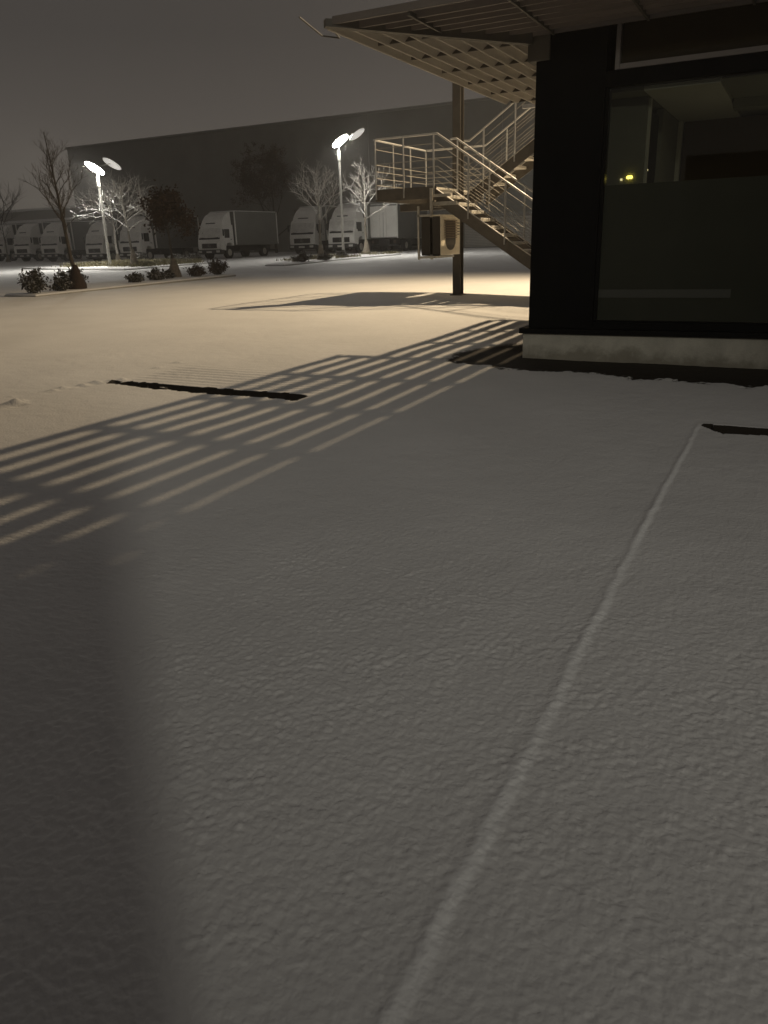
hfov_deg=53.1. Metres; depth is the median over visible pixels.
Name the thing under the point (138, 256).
shrub
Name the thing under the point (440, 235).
cooling cabinet
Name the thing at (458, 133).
steel column
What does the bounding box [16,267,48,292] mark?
shrub
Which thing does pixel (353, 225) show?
box truck
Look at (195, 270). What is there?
shrub
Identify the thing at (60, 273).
shrub
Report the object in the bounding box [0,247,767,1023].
snow ground
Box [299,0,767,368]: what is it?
pavilion
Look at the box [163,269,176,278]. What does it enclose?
shrub
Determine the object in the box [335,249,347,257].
shrub
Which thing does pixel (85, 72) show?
sky
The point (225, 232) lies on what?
box truck
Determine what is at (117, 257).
bare tree
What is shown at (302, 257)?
shrub
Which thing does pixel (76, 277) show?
bare tree
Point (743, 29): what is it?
window
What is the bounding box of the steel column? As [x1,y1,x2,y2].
[450,82,465,294]
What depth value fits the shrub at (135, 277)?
27.61 m
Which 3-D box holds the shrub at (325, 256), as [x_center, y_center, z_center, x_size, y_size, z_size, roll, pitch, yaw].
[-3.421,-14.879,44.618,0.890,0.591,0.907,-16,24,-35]
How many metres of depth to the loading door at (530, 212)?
64.79 m
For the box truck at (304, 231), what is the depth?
63.21 m
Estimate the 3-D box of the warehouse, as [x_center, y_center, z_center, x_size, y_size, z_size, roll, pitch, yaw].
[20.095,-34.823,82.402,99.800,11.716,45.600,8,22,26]
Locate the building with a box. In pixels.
[0,206,77,224]
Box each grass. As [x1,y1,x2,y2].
[51,258,204,266]
[276,250,402,261]
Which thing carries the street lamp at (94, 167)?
on the kerbed island at (99, 267)
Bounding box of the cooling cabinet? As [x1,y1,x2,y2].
[417,188,459,259]
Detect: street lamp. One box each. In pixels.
[84,157,120,264]
[332,128,364,251]
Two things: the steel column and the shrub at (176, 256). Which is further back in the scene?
the shrub at (176, 256)
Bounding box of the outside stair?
[373,101,534,268]
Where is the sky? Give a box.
[0,0,485,210]
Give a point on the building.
(34, 215)
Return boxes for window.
[593,70,767,323]
[615,1,767,69]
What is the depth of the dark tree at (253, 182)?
68.78 m
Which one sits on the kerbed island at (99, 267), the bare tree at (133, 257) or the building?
the bare tree at (133, 257)
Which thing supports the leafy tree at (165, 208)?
on the kerbed island at (95, 286)
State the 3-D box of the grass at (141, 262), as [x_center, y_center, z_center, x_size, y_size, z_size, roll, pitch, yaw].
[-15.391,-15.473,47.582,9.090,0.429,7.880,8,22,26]
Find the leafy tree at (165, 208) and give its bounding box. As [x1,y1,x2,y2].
[138,179,202,276]
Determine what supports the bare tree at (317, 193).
on the kerbed island at (285, 263)
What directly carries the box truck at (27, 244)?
on the snow ground at (382, 639)
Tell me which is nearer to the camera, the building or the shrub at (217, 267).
the shrub at (217, 267)
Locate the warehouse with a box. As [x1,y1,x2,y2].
[65,97,534,255]
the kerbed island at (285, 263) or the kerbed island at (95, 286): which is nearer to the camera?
the kerbed island at (95, 286)
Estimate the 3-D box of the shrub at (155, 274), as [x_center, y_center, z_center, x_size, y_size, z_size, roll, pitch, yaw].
[-8.499,-8.901,28.737,0.863,0.528,0.727,-8,20,-17]
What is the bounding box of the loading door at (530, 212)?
[465,211,531,246]
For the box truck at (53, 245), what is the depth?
65.71 m
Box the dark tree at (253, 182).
[230,141,344,252]
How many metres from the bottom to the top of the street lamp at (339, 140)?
7.873 m
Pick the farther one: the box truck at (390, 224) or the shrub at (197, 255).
the box truck at (390, 224)
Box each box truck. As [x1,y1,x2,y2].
[0,224,47,260]
[12,222,81,260]
[39,221,107,261]
[83,220,159,261]
[117,216,198,260]
[196,210,278,258]
[287,205,351,253]
[326,202,400,252]
[370,203,429,251]
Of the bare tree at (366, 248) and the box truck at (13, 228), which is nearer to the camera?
the bare tree at (366, 248)
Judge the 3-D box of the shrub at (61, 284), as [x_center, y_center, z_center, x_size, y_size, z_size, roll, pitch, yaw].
[-10.167,-7.189,24.242,0.783,0.486,0.818,3,20,13]
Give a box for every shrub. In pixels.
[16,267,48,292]
[43,276,74,290]
[54,267,88,282]
[124,271,144,282]
[128,253,148,259]
[145,267,168,279]
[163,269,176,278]
[168,253,187,258]
[181,252,204,261]
[183,263,207,275]
[206,257,229,274]
[290,250,313,261]
[317,250,333,259]
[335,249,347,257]
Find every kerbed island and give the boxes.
[4,274,235,296]
[22,261,215,269]
[265,253,401,265]
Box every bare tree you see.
[0,181,26,224]
[0,216,10,261]
[19,128,86,288]
[60,180,153,259]
[69,168,154,266]
[286,158,352,259]
[341,158,400,253]
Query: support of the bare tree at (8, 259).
on the snow ground at (382, 639)
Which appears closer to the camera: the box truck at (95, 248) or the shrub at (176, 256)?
the shrub at (176, 256)
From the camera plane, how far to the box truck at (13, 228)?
74.50 m
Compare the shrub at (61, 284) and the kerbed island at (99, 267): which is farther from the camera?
the kerbed island at (99, 267)
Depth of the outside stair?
17.43 m
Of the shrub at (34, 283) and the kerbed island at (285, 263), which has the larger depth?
the kerbed island at (285, 263)
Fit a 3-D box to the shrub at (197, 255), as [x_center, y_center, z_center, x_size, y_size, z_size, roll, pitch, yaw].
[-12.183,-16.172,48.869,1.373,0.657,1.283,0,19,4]
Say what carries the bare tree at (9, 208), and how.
on the snow ground at (382, 639)
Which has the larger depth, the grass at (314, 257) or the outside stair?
the grass at (314, 257)
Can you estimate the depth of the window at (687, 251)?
8.44 m
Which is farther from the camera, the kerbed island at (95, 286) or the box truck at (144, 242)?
the box truck at (144, 242)

